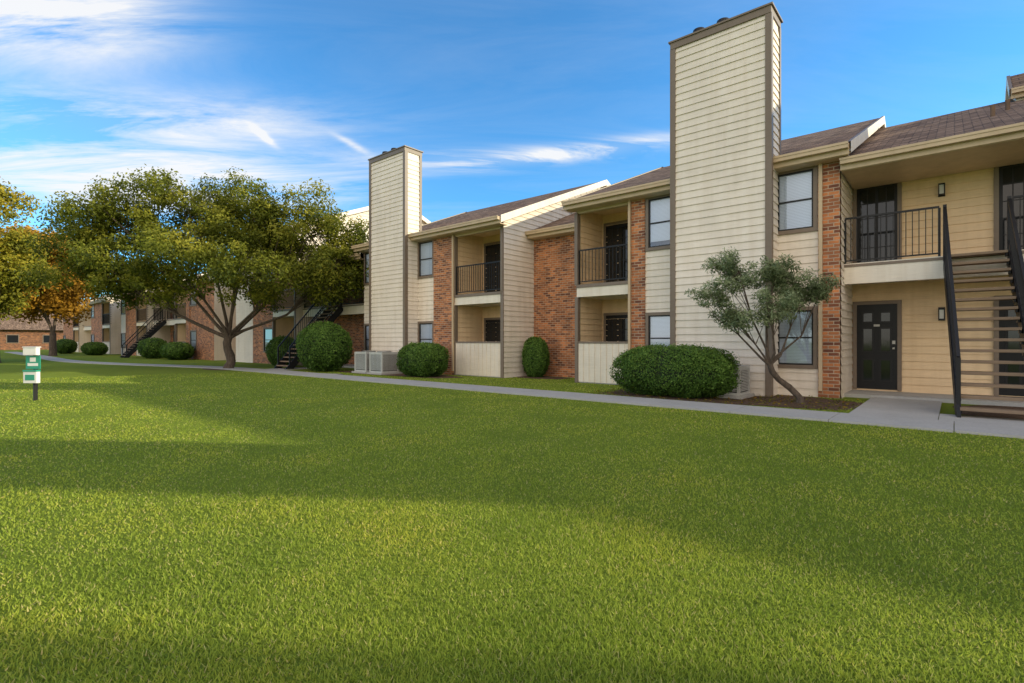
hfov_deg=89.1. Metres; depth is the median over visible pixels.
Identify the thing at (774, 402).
fallen leaves
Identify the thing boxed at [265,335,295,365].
boxwood hedge
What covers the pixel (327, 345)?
round shrub
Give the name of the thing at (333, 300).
entry doors
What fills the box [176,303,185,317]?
balcony railing
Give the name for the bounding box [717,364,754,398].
air conditioner unit
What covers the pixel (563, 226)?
recess roof
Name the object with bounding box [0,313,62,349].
brick house
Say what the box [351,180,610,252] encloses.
roof
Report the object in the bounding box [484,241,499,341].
balcony doors
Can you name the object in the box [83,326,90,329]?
entry wall
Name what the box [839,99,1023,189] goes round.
entry roof
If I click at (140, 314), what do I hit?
balcony railing
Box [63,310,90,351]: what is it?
walls
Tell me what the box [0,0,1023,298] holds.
sky
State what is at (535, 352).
tall shrub
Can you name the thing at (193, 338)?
windows
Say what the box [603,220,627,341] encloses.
balcony doors
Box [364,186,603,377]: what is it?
walls
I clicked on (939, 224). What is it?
walkway railing
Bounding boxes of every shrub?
[57,339,77,353]
[80,342,108,354]
[136,337,166,358]
[158,342,194,359]
[295,320,352,371]
[521,334,549,376]
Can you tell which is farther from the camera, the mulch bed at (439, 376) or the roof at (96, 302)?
the roof at (96, 302)
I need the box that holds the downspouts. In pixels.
[452,163,822,390]
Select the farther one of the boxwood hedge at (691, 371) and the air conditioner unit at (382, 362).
the air conditioner unit at (382, 362)
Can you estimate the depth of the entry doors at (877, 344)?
12.28 m
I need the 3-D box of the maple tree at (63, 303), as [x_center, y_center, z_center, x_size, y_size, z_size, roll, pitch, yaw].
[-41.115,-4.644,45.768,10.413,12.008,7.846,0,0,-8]
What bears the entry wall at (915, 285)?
on the lawn ground at (12, 366)
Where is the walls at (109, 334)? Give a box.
[91,299,120,353]
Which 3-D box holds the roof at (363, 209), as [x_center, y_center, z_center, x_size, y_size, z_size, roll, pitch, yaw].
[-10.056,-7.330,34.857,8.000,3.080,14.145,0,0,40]
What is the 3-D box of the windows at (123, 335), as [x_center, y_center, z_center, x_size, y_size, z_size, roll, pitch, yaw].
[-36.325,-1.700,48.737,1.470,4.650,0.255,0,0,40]
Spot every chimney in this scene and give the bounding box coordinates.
[368,145,423,371]
[668,1,782,396]
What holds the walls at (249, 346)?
on the lawn ground at (12, 366)
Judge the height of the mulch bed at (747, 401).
0.001 m
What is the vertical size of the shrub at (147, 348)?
1.648 m
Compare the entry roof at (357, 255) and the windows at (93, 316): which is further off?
the windows at (93, 316)
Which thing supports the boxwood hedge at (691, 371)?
on the mulch bed at (747, 401)
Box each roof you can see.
[86,297,113,304]
[289,206,430,232]
[301,253,363,271]
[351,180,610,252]
[525,212,576,239]
[561,116,885,212]
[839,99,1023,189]
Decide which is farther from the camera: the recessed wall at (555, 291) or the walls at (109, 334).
the walls at (109, 334)
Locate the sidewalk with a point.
(905, 413)
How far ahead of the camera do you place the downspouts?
11.69 m
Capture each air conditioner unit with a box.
[352,351,375,373]
[366,351,401,374]
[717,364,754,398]
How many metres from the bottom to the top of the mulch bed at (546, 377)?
0.001 m
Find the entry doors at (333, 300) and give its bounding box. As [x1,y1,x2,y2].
[331,281,340,325]
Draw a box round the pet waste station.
[22,347,40,400]
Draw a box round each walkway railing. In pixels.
[154,307,173,319]
[304,281,363,307]
[844,195,1023,263]
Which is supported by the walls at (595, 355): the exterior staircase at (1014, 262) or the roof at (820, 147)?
the roof at (820, 147)
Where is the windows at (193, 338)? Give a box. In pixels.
[190,285,196,349]
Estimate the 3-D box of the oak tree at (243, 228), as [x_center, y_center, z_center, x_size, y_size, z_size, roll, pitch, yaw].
[-13.896,-3.290,23.738,13.670,9.299,12.107,0,0,40]
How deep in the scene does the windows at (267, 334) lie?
29.68 m
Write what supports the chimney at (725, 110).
on the lawn ground at (12, 366)
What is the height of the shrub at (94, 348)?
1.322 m
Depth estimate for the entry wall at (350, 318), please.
26.78 m
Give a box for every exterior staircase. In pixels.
[120,307,166,357]
[274,284,342,368]
[943,196,1023,417]
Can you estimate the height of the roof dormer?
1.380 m
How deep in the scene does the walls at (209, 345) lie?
35.57 m
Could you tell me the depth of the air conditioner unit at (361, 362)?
20.60 m
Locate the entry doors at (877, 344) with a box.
[853,163,1023,395]
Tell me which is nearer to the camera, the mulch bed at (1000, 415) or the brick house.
the mulch bed at (1000, 415)
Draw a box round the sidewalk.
[6,352,1023,438]
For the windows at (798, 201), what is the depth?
12.20 m
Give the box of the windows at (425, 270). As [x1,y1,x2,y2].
[364,239,433,350]
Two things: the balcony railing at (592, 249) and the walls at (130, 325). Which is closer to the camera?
the balcony railing at (592, 249)
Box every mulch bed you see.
[334,370,462,377]
[518,376,569,378]
[601,389,862,409]
[952,405,1023,418]
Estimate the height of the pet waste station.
1.250 m
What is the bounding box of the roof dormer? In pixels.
[1005,73,1023,100]
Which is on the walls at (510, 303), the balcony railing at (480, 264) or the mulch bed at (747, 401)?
the balcony railing at (480, 264)
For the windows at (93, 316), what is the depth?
56.36 m
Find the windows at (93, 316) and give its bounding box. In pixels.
[91,304,94,341]
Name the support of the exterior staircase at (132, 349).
on the lawn ground at (12, 366)
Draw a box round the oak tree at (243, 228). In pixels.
[12,164,368,367]
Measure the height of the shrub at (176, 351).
1.310 m
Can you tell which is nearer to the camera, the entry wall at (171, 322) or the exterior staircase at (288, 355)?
the exterior staircase at (288, 355)
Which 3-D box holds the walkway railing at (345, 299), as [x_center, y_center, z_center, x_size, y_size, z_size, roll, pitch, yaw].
[-8.741,-2.275,25.757,6.145,1.070,0.045,0,0,40]
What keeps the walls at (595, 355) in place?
on the lawn ground at (12, 366)
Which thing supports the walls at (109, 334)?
on the lawn ground at (12, 366)
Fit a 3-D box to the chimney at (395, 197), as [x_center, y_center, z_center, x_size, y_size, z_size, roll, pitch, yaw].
[-4.838,-3.355,21.510,2.490,9.230,0.950,0,0,40]
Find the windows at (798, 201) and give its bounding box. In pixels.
[645,165,817,368]
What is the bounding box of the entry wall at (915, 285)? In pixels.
[844,168,1023,406]
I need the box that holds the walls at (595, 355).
[574,148,852,397]
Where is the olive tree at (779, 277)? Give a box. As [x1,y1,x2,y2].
[684,247,843,402]
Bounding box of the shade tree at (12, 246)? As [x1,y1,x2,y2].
[0,179,56,362]
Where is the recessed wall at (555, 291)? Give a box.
[534,234,576,377]
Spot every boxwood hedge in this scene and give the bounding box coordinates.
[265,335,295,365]
[396,342,449,376]
[609,342,742,398]
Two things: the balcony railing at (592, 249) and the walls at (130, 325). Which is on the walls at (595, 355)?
the balcony railing at (592, 249)
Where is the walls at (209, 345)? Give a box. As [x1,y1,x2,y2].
[174,278,235,359]
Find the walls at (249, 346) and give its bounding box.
[236,210,425,364]
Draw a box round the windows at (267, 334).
[263,276,271,351]
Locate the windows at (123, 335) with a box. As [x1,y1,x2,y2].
[121,299,125,347]
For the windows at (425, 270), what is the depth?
20.74 m
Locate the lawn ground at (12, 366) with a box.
[0,350,1023,682]
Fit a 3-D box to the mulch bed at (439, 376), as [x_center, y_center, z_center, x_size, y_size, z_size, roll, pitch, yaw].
[-4.485,1.254,20.126,6.875,0.001,1.643,0,0,40]
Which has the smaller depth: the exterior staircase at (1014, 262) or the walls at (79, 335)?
the exterior staircase at (1014, 262)
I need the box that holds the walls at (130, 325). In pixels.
[121,296,169,355]
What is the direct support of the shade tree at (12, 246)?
on the lawn ground at (12, 366)
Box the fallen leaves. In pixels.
[587,387,858,410]
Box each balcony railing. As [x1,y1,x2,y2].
[103,314,108,323]
[137,309,145,321]
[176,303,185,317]
[456,261,499,294]
[579,243,627,284]
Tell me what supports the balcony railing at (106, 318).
on the walls at (109, 334)
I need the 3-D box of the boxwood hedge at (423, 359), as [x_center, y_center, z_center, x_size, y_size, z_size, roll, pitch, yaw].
[-3.191,0.625,18.742,2.171,1.268,1.576,0,0,40]
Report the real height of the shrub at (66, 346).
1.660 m
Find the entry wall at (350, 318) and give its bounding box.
[303,277,363,367]
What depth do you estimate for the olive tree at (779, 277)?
10.52 m
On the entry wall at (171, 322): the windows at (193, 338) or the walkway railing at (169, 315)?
the walkway railing at (169, 315)
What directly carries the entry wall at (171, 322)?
on the lawn ground at (12, 366)
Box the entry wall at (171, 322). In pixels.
[153,300,174,341]
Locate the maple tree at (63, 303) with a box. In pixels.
[0,220,110,355]

